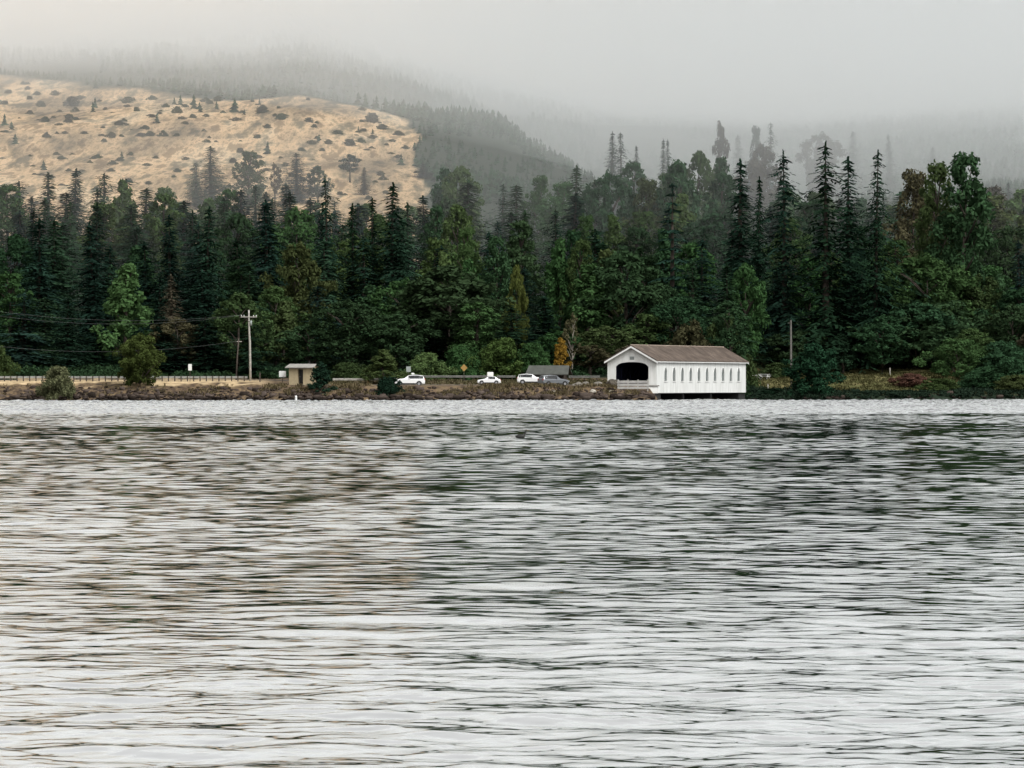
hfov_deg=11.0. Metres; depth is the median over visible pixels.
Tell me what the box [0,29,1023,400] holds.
terrain
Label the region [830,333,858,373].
broadleaf tree
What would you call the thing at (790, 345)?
utility pole
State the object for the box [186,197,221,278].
broadleaf tree
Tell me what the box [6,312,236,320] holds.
power line
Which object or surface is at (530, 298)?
fir tree
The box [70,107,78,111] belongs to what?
shrub
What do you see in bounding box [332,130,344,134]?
shrub
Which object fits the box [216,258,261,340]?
broadleaf tree
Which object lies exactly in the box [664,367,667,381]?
window
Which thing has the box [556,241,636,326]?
fir tree
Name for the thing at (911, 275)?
broadleaf tree
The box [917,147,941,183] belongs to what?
fir tree
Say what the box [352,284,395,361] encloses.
broadleaf tree
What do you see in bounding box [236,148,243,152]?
shrub
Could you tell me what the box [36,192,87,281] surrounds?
fir tree
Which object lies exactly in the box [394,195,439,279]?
fir tree
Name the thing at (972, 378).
shrub
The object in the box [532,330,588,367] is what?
broadleaf tree
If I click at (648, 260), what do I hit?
broadleaf tree
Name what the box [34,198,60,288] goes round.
fir tree
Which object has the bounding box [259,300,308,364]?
broadleaf tree
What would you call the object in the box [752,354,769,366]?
shrub
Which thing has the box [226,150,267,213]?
broadleaf tree
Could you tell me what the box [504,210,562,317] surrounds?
fir tree
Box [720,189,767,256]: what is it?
fir tree
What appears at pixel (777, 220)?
fir tree
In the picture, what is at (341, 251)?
broadleaf tree
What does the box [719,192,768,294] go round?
fir tree
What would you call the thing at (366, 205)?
broadleaf tree
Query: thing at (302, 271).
broadleaf tree
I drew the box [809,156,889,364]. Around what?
fir tree
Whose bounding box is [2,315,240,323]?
power line
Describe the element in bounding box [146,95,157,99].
shrub
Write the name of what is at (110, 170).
shrub
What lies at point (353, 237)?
fir tree
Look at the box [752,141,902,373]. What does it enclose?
fir tree
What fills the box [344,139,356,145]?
shrub
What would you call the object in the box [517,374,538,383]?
parked car
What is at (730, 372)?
window
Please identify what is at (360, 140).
shrub
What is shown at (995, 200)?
broadleaf tree
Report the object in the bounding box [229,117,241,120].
shrub
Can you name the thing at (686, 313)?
broadleaf tree
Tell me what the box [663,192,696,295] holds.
broadleaf tree
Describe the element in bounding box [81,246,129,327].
fir tree
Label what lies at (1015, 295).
broadleaf tree
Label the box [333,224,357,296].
fir tree
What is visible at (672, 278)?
fir tree
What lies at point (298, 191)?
fir tree
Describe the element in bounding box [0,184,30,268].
broadleaf tree
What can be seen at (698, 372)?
window
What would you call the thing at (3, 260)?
fir tree
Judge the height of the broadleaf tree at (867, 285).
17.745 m
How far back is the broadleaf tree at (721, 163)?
1242.04 m
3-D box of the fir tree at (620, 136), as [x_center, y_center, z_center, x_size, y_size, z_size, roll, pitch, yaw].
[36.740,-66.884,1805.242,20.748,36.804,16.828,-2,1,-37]
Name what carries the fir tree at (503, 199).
on the terrain at (290, 135)
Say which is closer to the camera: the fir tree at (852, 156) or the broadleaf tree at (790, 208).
the broadleaf tree at (790, 208)
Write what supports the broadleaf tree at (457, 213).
on the terrain at (290, 135)
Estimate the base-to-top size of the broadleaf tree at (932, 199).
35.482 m
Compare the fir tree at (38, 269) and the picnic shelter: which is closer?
the picnic shelter
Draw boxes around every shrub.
[0,345,20,379]
[35,365,75,399]
[36,101,45,106]
[39,116,50,121]
[42,132,51,137]
[50,90,60,95]
[62,96,79,105]
[63,118,73,122]
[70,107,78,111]
[104,132,115,137]
[106,168,115,171]
[107,160,118,164]
[114,120,128,125]
[119,97,135,102]
[135,132,145,136]
[138,125,149,129]
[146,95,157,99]
[146,131,155,135]
[157,130,167,136]
[171,106,182,112]
[213,96,222,101]
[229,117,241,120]
[229,158,237,162]
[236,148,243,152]
[255,106,268,113]
[262,124,271,128]
[276,113,288,119]
[304,117,313,122]
[307,140,318,144]
[324,139,332,143]
[329,362,373,378]
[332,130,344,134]
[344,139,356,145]
[356,138,365,142]
[364,112,380,122]
[375,376,404,394]
[376,124,389,129]
[376,171,384,175]
[393,131,403,135]
[401,352,458,379]
[442,344,485,379]
[465,337,528,379]
[504,342,553,379]
[663,319,713,345]
[705,314,761,387]
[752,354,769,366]
[756,388,783,393]
[758,362,797,377]
[887,373,930,386]
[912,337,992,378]
[912,378,959,391]
[955,366,1012,388]
[967,340,1023,379]
[993,374,1023,389]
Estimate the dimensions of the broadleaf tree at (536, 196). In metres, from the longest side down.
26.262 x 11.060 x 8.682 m
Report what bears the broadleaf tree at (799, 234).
on the terrain at (290, 135)
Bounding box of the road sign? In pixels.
[406,366,410,374]
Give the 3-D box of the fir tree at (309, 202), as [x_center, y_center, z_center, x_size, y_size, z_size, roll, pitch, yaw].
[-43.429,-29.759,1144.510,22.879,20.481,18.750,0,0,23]
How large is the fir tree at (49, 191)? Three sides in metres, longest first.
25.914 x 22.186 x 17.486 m
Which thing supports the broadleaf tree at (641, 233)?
on the terrain at (290, 135)
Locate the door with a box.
[299,370,302,383]
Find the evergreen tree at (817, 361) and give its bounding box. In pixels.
[780,341,846,395]
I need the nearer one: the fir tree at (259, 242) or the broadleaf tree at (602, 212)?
the fir tree at (259, 242)
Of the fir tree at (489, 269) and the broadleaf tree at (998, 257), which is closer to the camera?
the fir tree at (489, 269)
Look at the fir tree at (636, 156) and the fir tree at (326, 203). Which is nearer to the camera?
the fir tree at (326, 203)
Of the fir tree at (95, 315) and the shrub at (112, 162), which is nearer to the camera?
the fir tree at (95, 315)
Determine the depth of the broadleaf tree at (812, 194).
1146.19 m
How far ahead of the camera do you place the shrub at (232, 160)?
1844.80 m
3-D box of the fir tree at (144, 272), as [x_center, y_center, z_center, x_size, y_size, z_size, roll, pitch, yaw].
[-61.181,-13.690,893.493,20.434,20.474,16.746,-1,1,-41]
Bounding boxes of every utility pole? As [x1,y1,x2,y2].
[235,338,241,379]
[241,310,256,380]
[790,320,791,385]
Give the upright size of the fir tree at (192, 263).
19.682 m
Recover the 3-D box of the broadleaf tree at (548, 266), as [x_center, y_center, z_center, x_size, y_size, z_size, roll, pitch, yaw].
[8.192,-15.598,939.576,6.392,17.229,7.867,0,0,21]
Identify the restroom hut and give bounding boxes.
[285,361,317,384]
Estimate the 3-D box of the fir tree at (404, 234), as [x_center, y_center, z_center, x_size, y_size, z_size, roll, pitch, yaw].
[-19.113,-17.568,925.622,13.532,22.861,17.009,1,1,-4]
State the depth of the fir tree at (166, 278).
932.13 m
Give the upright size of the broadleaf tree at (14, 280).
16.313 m
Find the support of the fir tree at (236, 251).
on the terrain at (290, 135)
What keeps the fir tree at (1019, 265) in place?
on the terrain at (290, 135)
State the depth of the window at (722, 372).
833.83 m
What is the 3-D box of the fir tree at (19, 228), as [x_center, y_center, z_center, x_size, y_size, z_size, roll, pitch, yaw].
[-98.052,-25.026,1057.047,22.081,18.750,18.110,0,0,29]
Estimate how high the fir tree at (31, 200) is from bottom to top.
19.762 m
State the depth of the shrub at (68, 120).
2002.35 m
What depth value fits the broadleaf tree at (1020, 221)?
1032.62 m
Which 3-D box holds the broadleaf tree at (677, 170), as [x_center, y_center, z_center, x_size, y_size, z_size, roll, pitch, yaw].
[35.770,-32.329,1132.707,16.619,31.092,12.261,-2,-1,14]
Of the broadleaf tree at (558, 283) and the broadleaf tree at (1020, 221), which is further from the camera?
the broadleaf tree at (1020, 221)
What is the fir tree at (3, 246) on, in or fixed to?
on the terrain at (290, 135)
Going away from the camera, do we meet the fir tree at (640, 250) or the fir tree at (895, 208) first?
the fir tree at (640, 250)
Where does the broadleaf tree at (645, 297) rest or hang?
on the terrain at (290, 135)
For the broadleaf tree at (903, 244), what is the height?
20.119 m
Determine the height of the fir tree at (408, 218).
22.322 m
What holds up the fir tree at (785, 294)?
on the terrain at (290, 135)
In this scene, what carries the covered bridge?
on the terrain at (290, 135)
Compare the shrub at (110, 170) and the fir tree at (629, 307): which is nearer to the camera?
the fir tree at (629, 307)
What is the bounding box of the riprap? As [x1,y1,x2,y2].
[0,385,1018,400]
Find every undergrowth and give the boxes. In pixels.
[10,345,1023,394]
[745,385,1023,398]
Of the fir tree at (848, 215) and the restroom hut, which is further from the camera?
the fir tree at (848, 215)
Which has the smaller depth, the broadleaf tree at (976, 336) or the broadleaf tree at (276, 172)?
the broadleaf tree at (976, 336)
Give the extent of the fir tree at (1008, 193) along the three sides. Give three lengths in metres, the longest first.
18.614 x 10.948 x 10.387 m
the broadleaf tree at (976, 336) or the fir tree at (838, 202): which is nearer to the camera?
the broadleaf tree at (976, 336)
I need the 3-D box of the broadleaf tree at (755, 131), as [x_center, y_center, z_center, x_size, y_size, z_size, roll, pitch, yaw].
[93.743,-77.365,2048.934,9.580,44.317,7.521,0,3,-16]
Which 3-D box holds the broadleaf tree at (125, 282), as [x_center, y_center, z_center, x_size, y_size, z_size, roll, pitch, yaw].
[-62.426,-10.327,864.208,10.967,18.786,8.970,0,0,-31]
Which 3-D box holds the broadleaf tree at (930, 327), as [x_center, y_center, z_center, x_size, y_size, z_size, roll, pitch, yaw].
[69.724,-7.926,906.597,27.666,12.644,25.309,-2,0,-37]
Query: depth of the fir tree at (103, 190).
1247.59 m
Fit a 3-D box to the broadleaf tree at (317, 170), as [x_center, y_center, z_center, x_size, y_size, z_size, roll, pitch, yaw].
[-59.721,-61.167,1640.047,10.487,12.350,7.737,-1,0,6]
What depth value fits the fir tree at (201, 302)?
879.67 m
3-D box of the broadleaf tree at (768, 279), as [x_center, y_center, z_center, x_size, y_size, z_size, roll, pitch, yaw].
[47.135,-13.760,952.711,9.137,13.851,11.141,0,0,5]
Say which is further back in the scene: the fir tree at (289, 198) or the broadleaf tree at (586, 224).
the fir tree at (289, 198)
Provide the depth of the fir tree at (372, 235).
903.39 m
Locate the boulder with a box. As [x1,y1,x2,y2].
[606,379,619,385]
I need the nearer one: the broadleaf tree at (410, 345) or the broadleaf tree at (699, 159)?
the broadleaf tree at (410, 345)
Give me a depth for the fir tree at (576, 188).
1145.55 m
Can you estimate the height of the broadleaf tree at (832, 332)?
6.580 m
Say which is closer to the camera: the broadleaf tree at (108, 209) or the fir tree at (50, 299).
the fir tree at (50, 299)
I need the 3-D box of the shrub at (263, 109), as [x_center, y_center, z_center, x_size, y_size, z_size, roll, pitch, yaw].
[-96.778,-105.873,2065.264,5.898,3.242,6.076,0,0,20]
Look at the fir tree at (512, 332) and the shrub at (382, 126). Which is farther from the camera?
the shrub at (382, 126)
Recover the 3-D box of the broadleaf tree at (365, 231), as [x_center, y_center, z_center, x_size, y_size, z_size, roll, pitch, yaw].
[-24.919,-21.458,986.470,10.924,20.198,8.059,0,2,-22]
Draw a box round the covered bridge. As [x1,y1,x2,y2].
[604,344,748,399]
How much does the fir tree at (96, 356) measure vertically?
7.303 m
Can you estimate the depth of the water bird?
233.94 m
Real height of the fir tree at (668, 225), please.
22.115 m
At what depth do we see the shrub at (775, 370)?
888.89 m
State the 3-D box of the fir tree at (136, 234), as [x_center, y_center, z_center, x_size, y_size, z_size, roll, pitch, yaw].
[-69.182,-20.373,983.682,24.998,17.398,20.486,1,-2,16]
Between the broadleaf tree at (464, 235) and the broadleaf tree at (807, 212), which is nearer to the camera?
the broadleaf tree at (464, 235)
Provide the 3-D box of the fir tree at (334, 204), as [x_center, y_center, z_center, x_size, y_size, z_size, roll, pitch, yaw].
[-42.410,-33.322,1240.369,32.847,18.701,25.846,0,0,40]
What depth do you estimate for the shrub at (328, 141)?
1928.41 m
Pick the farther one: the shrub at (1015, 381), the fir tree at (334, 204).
the fir tree at (334, 204)
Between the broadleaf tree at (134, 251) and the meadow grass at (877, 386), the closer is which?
the meadow grass at (877, 386)
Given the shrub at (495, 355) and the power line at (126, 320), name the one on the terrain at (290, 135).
the shrub at (495, 355)
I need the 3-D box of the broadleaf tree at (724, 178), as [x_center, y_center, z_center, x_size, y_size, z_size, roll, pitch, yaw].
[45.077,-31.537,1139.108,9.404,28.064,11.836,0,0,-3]
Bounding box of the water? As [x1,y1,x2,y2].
[0,398,1023,767]
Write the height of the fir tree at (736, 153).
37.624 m
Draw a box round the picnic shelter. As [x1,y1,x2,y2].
[526,365,571,379]
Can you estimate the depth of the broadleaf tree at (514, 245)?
933.19 m
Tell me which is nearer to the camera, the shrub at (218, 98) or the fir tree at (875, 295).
the fir tree at (875, 295)
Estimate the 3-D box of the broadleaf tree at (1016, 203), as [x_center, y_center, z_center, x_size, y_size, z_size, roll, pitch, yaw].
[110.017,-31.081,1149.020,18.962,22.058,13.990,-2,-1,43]
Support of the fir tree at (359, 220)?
on the terrain at (290, 135)
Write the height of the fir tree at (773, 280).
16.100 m
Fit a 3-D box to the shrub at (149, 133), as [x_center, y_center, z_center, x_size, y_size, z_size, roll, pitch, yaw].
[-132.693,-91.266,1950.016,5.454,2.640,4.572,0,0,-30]
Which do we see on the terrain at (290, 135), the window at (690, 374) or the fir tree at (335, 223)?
the fir tree at (335, 223)
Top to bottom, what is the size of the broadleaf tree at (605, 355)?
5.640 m
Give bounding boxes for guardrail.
[0,376,247,380]
[333,378,400,381]
[422,375,487,379]
[497,375,515,378]
[569,376,599,381]
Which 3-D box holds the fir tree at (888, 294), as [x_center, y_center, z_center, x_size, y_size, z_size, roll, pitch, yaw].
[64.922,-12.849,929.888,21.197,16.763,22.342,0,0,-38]
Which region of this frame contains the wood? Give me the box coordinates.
[0,21,1023,250]
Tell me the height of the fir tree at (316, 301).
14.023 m
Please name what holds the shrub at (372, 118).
on the terrain at (290, 135)
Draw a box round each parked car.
[395,373,424,384]
[477,372,500,383]
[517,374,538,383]
[538,375,568,384]
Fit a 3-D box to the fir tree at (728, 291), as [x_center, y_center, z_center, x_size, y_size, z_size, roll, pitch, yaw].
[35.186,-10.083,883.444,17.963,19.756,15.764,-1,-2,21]
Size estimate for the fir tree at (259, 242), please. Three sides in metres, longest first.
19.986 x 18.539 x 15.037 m
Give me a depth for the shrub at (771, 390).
855.55 m
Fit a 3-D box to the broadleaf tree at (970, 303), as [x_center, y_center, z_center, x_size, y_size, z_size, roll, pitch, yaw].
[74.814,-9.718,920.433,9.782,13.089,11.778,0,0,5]
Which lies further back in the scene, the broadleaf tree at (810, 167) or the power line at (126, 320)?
the broadleaf tree at (810, 167)
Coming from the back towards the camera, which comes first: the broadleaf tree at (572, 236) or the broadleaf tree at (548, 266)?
the broadleaf tree at (548, 266)
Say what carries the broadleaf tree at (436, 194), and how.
on the terrain at (290, 135)
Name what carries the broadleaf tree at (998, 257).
on the terrain at (290, 135)
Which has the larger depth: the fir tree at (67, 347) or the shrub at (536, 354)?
the fir tree at (67, 347)
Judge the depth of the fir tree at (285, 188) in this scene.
1232.86 m
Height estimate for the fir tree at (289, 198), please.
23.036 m
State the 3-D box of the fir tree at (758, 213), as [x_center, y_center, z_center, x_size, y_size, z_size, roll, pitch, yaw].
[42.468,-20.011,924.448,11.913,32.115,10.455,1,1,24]
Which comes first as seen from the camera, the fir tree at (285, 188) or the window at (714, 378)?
the window at (714, 378)
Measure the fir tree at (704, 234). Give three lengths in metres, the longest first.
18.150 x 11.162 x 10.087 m
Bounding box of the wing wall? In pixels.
[648,385,658,392]
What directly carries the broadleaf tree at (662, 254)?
on the terrain at (290, 135)
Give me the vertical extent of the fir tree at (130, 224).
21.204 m
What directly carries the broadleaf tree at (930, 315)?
on the terrain at (290, 135)
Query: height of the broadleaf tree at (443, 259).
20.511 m
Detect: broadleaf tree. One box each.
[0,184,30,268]
[0,233,50,317]
[0,271,42,351]
[0,322,19,360]
[76,201,129,291]
[89,263,155,362]
[107,178,137,265]
[112,332,166,385]
[121,245,157,314]
[142,192,185,290]
[149,186,181,265]
[149,316,200,369]
[156,204,190,254]
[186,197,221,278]
[200,292,288,366]
[205,212,263,296]
[212,188,240,245]
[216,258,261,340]
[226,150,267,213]
[234,285,310,365]
[258,240,337,336]
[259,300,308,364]
[260,206,339,318]
[269,162,281,206]
[276,323,334,366]
[301,165,334,202]
[306,202,332,235]
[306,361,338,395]
[308,298,386,363]
[317,235,384,321]
[338,154,361,181]
[340,203,385,246]
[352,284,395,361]
[356,311,442,368]
[360,214,397,287]
[360,349,406,380]
[368,277,429,356]
[388,206,421,261]
[389,264,515,358]
[409,196,479,245]
[412,205,452,279]
[413,237,455,281]
[429,167,454,220]
[431,250,455,361]
[438,204,486,272]
[440,165,485,244]
[447,301,500,359]
[448,226,484,311]
[455,258,481,345]
[480,235,522,342]
[492,220,545,319]
[500,264,529,345]
[520,175,560,270]
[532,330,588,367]
[535,181,587,262]
[536,237,571,337]
[540,247,564,327]
[547,228,585,324]
[554,337,572,368]
[557,238,593,330]
[561,312,580,368]
[564,263,611,354]
[564,344,612,375]
[567,325,643,373]
[572,213,601,278]
[574,250,674,343]
[577,169,638,250]
[584,248,631,339]
[601,214,628,270]
[611,161,652,249]
[616,209,659,255]
[616,226,657,316]
[618,313,672,345]
[619,178,667,255]
[621,254,665,320]
[632,285,697,340]
[643,159,719,241]
[648,294,713,345]
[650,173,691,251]
[653,228,679,329]
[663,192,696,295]
[665,242,724,312]
[674,209,756,303]
[686,150,723,219]
[700,172,737,278]
[706,300,749,367]
[710,156,735,222]
[712,120,730,184]
[723,262,771,357]
[733,143,789,228]
[744,125,766,222]
[751,270,800,326]
[761,188,802,256]
[762,217,812,303]
[763,329,836,371]
[787,199,844,298]
[788,256,833,335]
[795,131,846,198]
[797,192,837,267]
[804,331,866,358]
[812,250,845,328]
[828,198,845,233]
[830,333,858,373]
[843,262,882,324]
[844,300,996,364]
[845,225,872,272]
[849,314,920,372]
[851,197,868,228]
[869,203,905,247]
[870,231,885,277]
[870,252,980,334]
[872,238,915,311]
[881,168,944,265]
[883,300,957,369]
[901,252,932,293]
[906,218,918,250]
[909,159,968,300]
[921,151,1009,328]
[923,290,972,337]
[931,328,994,368]
[942,273,1019,343]
[949,227,999,273]
[971,192,1016,242]
[971,222,1023,306]
[973,287,1023,349]
[980,265,1017,335]
[985,302,1023,359]
[986,184,1007,220]
[1003,189,1023,228]
[1012,214,1023,262]
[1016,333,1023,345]
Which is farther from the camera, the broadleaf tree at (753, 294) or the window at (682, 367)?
the broadleaf tree at (753, 294)
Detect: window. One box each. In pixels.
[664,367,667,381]
[672,367,675,381]
[681,367,684,381]
[689,367,692,381]
[697,367,700,381]
[705,368,708,381]
[713,368,716,381]
[721,368,724,381]
[729,368,732,381]
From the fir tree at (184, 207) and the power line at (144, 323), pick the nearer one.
the power line at (144, 323)
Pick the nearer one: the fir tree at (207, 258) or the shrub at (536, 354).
the shrub at (536, 354)
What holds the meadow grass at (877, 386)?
on the terrain at (290, 135)
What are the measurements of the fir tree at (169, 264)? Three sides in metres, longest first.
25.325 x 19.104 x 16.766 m
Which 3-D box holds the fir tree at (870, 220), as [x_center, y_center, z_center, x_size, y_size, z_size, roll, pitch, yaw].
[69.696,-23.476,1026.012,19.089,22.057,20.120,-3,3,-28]
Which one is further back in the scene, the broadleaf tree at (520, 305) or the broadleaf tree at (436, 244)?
the broadleaf tree at (436, 244)
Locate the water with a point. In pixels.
(480, 584)
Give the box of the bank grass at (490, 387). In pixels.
[0,382,640,396]
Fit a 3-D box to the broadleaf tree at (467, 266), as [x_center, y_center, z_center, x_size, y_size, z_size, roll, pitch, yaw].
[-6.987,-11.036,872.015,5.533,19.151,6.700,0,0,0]
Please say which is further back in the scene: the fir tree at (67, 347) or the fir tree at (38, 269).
the fir tree at (38, 269)
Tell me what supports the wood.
on the terrain at (290, 135)
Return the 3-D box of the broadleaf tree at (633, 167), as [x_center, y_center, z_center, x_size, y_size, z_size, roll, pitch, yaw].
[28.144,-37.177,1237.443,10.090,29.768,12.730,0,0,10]
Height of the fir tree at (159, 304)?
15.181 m
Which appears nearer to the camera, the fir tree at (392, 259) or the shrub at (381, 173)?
the fir tree at (392, 259)
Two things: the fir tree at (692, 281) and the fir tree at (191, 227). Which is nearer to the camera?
the fir tree at (692, 281)
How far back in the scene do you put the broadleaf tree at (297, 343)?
855.22 m
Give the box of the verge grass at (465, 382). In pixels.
[326,379,646,384]
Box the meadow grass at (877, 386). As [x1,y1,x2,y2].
[752,365,1011,393]
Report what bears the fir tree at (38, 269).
on the terrain at (290, 135)
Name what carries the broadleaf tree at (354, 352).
on the terrain at (290, 135)
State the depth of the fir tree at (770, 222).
1054.22 m
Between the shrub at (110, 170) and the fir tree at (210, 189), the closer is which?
the fir tree at (210, 189)
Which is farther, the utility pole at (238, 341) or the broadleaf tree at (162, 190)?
the broadleaf tree at (162, 190)
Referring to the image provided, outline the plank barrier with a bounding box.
[617,379,648,390]
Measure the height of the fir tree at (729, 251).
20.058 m
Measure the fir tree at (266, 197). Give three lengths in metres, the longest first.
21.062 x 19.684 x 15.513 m
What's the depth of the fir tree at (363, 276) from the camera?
895.52 m
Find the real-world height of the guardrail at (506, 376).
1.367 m
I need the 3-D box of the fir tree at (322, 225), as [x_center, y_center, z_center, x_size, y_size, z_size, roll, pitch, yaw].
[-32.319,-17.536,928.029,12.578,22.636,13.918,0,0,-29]
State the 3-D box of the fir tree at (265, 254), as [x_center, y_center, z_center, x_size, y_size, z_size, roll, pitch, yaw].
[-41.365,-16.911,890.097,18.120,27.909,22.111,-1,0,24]
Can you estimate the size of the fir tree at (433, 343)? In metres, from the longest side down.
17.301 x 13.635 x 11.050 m
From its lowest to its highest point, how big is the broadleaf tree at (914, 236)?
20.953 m
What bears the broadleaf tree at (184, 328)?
on the terrain at (290, 135)
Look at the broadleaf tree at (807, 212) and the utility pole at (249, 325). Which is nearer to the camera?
the utility pole at (249, 325)
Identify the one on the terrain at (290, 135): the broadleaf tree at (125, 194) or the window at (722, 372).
the broadleaf tree at (125, 194)
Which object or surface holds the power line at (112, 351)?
attached to the utility pole at (238, 341)
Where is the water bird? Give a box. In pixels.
[515,430,526,438]
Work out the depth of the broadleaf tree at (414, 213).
1236.55 m
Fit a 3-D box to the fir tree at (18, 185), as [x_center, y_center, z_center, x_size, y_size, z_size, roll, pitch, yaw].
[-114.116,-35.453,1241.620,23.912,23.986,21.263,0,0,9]
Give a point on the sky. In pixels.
(724, 37)
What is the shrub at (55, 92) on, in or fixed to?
on the terrain at (290, 135)
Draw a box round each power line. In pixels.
[0,341,235,351]
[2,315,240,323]
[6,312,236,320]
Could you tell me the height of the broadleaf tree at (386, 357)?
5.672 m
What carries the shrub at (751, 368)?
on the terrain at (290, 135)
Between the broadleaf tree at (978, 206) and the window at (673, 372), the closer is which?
the window at (673, 372)
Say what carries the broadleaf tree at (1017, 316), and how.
on the terrain at (290, 135)
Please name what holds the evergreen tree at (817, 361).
on the terrain at (290, 135)
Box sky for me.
[0,0,1023,76]
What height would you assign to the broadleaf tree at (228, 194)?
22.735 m
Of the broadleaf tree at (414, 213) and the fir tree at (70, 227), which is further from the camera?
the broadleaf tree at (414, 213)
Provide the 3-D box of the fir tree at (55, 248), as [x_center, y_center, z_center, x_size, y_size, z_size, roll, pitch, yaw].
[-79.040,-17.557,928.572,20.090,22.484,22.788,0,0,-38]
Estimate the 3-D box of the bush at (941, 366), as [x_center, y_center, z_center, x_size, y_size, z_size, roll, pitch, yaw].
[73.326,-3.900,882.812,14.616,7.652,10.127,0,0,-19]
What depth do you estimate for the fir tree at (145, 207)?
1136.10 m
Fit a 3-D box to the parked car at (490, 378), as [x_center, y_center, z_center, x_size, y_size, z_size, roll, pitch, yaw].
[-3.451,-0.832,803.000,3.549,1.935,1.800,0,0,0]
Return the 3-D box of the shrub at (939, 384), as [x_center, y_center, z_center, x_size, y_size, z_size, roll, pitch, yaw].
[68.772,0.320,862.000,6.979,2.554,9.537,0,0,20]
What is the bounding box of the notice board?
[279,371,285,381]
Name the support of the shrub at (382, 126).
on the terrain at (290, 135)
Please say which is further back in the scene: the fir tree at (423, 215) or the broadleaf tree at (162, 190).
the broadleaf tree at (162, 190)
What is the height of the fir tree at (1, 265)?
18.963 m
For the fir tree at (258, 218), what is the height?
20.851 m
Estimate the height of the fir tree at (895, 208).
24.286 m
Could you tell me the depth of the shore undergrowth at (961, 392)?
855.06 m
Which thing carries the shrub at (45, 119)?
on the terrain at (290, 135)
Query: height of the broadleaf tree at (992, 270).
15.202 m
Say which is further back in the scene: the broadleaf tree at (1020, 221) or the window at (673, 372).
the broadleaf tree at (1020, 221)
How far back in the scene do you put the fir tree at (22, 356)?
856.77 m
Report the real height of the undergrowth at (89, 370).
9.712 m
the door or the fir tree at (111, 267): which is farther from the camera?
the fir tree at (111, 267)
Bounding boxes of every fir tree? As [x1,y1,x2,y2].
[0,226,13,282]
[0,232,18,297]
[0,255,8,336]
[0,293,88,368]
[2,210,32,292]
[2,218,83,361]
[3,256,82,349]
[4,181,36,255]
[12,197,51,250]
[18,209,43,290]
[18,219,85,339]
[28,297,87,364]
[33,222,90,320]
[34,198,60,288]
[35,172,80,250]
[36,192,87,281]
[40,298,103,367]
[44,202,119,300]
[53,222,119,360]
[54,168,92,269]
[66,203,126,317]
[72,331,122,367]
[73,269,108,355]
[75,189,125,271]
[81,173,117,248]
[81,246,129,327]
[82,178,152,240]
[98,265,122,356]
[100,204,165,292]
[102,226,181,299]
[106,187,162,268]
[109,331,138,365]
[110,270,151,361]
[113,241,164,343]
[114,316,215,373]
[129,277,195,353]
[137,214,198,355]
[143,274,196,367]
[147,250,189,305]
[151,245,226,341]
[154,201,214,302]
[154,210,217,308]
[166,206,237,359]
[170,311,235,372]
[173,222,225,324]
[175,198,246,302]
[176,269,230,361]
[178,163,206,205]
[183,146,245,213]
[213,263,280,365]
[214,324,284,377]
[218,238,255,320]
[223,199,311,360]
[227,216,285,287]
[231,189,257,253]
[244,225,296,313]
[245,185,261,246]
[245,198,282,262]
[246,203,277,292]
[253,191,317,261]
[255,191,281,227]
[256,153,335,202]
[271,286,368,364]
[274,183,300,246]
[298,237,359,351]
[300,198,332,279]
[304,220,343,328]
[305,211,340,291]
[308,176,358,324]
[316,202,348,241]
[323,236,388,358]
[328,210,344,240]
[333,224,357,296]
[334,203,366,348]
[334,203,385,294]
[352,167,375,194]
[354,182,422,348]
[354,196,385,323]
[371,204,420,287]
[378,217,423,303]
[382,202,429,294]
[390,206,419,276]
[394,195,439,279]
[399,306,455,367]
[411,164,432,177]
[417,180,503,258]
[423,245,455,355]
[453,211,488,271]
[474,231,500,338]
[479,212,547,295]
[481,184,518,256]
[482,185,553,293]
[483,307,589,369]
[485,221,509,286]
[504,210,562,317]
[508,267,552,350]
[516,296,576,363]
[522,210,589,320]
[533,193,602,295]
[536,165,594,294]
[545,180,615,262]
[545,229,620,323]
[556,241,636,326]
[603,131,620,216]
[607,133,633,205]
[616,277,644,336]
[627,246,648,315]
[632,146,643,205]
[632,182,707,333]
[643,206,686,293]
[657,139,668,189]
[664,139,672,172]
[666,239,774,337]
[679,258,713,335]
[694,227,725,320]
[705,264,776,375]
[708,158,779,352]
[710,229,752,313]
[711,217,771,304]
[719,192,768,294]
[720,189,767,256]
[722,149,843,371]
[727,135,747,193]
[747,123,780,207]
[749,176,777,349]
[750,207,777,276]
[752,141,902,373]
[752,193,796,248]
[756,213,802,309]
[759,269,811,350]
[794,204,843,302]
[799,233,837,326]
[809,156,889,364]
[818,198,866,258]
[821,149,935,372]
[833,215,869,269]
[837,262,903,323]
[838,131,871,195]
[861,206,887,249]
[867,191,911,245]
[868,195,893,236]
[875,135,905,195]
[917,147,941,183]
[997,240,1023,334]
[1004,182,1013,208]
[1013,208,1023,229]

